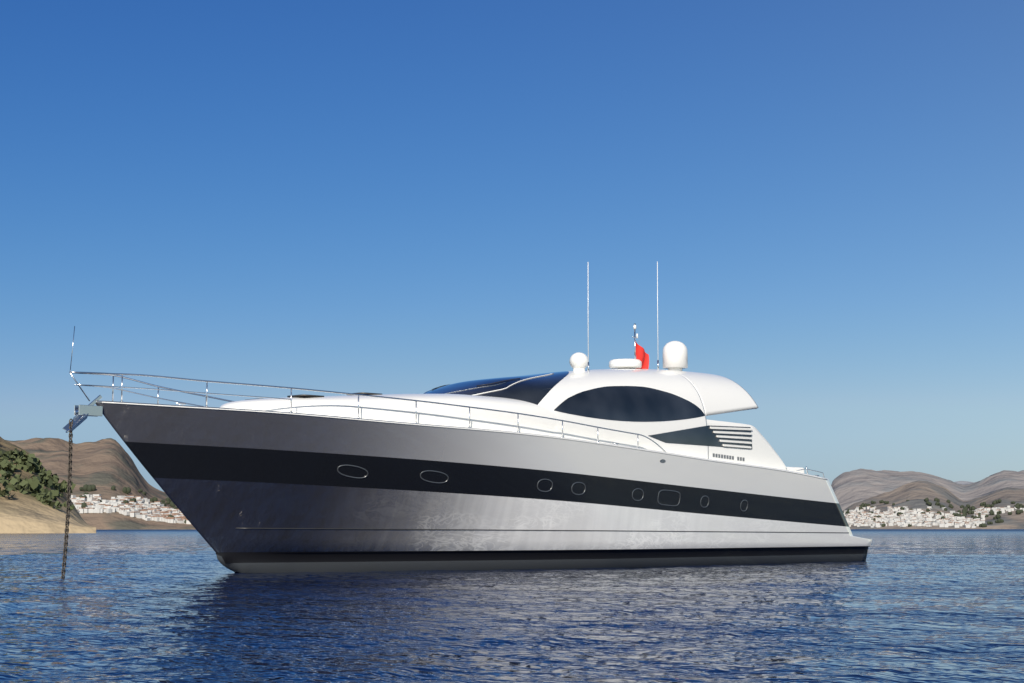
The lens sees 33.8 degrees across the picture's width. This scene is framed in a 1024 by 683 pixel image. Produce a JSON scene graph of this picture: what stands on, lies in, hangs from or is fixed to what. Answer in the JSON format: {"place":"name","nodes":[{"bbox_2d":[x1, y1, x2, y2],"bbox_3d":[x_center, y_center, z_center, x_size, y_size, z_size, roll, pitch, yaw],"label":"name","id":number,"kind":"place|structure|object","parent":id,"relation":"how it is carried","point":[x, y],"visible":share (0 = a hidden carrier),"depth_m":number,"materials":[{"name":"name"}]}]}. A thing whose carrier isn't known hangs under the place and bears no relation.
{"place":"outdoors","nodes":[
{"label":"outdoors","id":0,"kind":"place"},
{"bbox_2d":[0,437,95,532],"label":"headland","id":1,"kind":"structure","parent":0,"point":[24,513],"depth_m":361.88,"materials":[{"name":"beige sand"}]},
{"bbox_2d":[0,448,75,510],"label":"headland shrubs","id":2,"kind":"object","parent":1,"relation":"on","point":[29,463],"visible":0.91,"depth_m":392.29,"materials":[{"name":"green plant"}]},
{"bbox_2d":[6,438,195,529],"bbox_3d":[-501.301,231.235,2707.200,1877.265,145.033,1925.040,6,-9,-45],"label":"hill","id":3,"kind":"structure","parent":0,"point":[104,466],"depth_m":2169.46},
{"bbox_2d":[70,484,190,523],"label":"village","id":4,"kind":"object","parent":3,"relation":"on","point":[138,507],"visible":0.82,"depth_m":1954.86,"materials":[{"name":"grey"}]},
{"bbox_2d":[0,529,1023,682],"bbox_3d":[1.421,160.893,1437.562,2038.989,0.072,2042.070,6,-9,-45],"label":"sea","id":5,"kind":"structure","parent":0,"point":[896,606],"depth_m":17.09,"materials":[{"name":"blue liquid"}]},
{"bbox_2d":[95,400,871,572],"bbox_3d":[0.163,4.184,40.622,23.400,4.290,5.560,6,-9,-45],"label":"yacht hull","id":6,"kind":"object","parent":5,"relation":"on","point":[219,477],"visible":0.91,"depth_m":36.42,"materials":[{"name":"silver metal"}]},
{"bbox_2d":[62,395,102,432],"bbox_3d":[-8.260,1.393,32.487,0.760,0.765,0.353,6,-9,-45],"label":"bow anchor","id":7,"kind":"object","parent":6,"relation":"attached to","point":[82,413],"visible":1,"depth_m":32.44,"materials":[{"name":"silver metal"}]},
{"bbox_2d":[61,419,72,577],"bbox_3d":[-8.451,3.290,31.911,0.103,3.690,0.405,0,-6,4],"label":"anchor chain","id":8,"kind":"object","parent":7,"relation":"attached to","point":[67,503],"visible":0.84,"depth_m":31.98,"materials":[{"name":"grey metal"}]},
{"bbox_2d":[219,394,557,435],"bbox_3d":[-0.120,2.267,40.551,16.600,1.595,4.750,6,-9,-45],"label":"foredeck","id":9,"kind":"object","parent":6,"relation":"on","point":[384,409],"visible":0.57,"depth_m":36.20,"materials":[{"name":"white"}]},
{"bbox_2d":[69,326,823,476],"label":"rails","id":10,"kind":"object","parent":6,"relation":"on","point":[158,389],"visible":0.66,"depth_m":34.29,"materials":[{"name":"silver metal"}]},
{"bbox_2d":[102,402,848,532],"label":"hull lines","id":11,"kind":"object","parent":6,"relation":"attached to","point":[490,431],"visible":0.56,"depth_m":36.67,"materials":[{"name":"grey paint"}]},
{"bbox_2d":[176,373,818,475],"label":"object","id":12,"kind":"object","parent":6,"relation":"on","point":[306,395],"visible":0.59,"depth_m":38.48,"materials":[{"name":"black"}]},
{"bbox_2d":[337,465,747,511],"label":"portholes","id":13,"kind":"object","parent":6,"relation":"attached to","point":[537,486],"visible":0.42,"depth_m":37.78,"materials":[{"name":"grey glass"}]},
{"bbox_2d":[538,369,708,458],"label":"deck house","id":14,"kind":"structure","parent":6,"relation":"on","point":[571,383],"depth_m":40.59,"materials":[{"name":"white"}]},
{"bbox_2d":[424,371,751,448],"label":"glazing","id":15,"kind":"structure","parent":14,"relation":"attached to","point":[632,403],"depth_m":40.20,"materials":[{"name":"black glass"}]},
{"bbox_2d":[569,262,687,372],"bbox_3d":[2.796,-0.513,43.192,1.614,3.106,4.548,-4,-8,35],"label":"roof gear","id":16,"kind":"object","parent":14,"relation":"on","point":[675,355],"visible":0.95,"depth_m":43.90,"materials":[{"name":"white plastic"}]},
{"bbox_2d":[636,343,648,368],"bbox_3d":[3.418,0.622,44.060,0.520,1.270,0.161,6,-9,-45],"label":"flag","id":17,"kind":"object","parent":16,"relation":"attached to","point":[642,356],"visible":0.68,"depth_m":44.08,"materials":[{"name":"red fabric"}]},
{"bbox_2d":[668,370,757,415],"bbox_3d":[4.106,1.493,44.874,2.430,1.341,4.610,6,-9,-45],"label":"hardtop overhang","id":18,"kind":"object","parent":14,"relation":"attached to","point":[718,394],"depth_m":43.37,"materials":[{"name":"white plastic"}]},
{"bbox_2d":[660,453,744,462],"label":"vents","id":19,"kind":"object","parent":6,"relation":"on","point":[714,455],"visible":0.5,"depth_m":42.61,"materials":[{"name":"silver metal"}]},
{"bbox_2d":[706,419,786,469],"bbox_3d":[4.467,2.911,45.079,3.448,1.300,4.772,6,-9,-45],"label":"panel","id":20,"kind":"object","parent":6,"relation":"on","point":[762,452],"visible":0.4,"depth_m":43.58,"materials":[{"name":"white"}]},
{"bbox_2d":[710,427,752,447],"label":"louvres","id":21,"kind":"object","parent":20,"relation":"attached to","point":[737,437],"visible":0.5,"depth_m":42.95,"materials":[{"name":"white"}]},
{"bbox_2d":[787,467,803,472],"bbox_3d":[6.184,3.677,46.715,1.300,0.300,3.800,6,-9,-45],"label":"aft deck seat","id":22,"kind":"object","parent":6,"relation":"on","point":[794,469],"visible":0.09,"depth_m":45.56,"materials":[{"name":"white"}]},
{"bbox_2d":[0,0,1023,491],"label":"sky","id":23,"kind":"structure","parent":0,"point":[826,197],"materials":[{"name":"blue"}]},
{"bbox_2d":[831,469,1023,510],"bbox_3d":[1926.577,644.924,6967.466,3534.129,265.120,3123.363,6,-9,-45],"label":"hill","id":24,"kind":"structure","parent":0,"point":[853,487],"depth_m":6262.17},
{"bbox_2d":[843,481,1023,528],"bbox_3d":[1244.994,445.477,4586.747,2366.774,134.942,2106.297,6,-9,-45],"label":"hill","id":25,"kind":"structure","parent":0,"point":[915,493],"depth_m":4037.81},
{"bbox_2d":[843,498,986,527],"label":"village","id":26,"kind":"object","parent":25,"relation":"on","point":[918,517],"visible":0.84,"depth_m":3702.37,"materials":[{"name":"grey"}]},
{"bbox_2d":[973,499,1023,525],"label":"village","id":27,"kind":"object","parent":25,"relation":"on","point":[997,511],"visible":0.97,"depth_m":3799.09,"materials":[{"name":"grey"}]},
{"bbox_2d":[955,481,973,484],"bbox_3d":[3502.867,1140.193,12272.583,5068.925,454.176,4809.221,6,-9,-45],"label":"hill","id":28,"kind":"structure","parent":0,"point":[963,482],"depth_m":11990.48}
]}

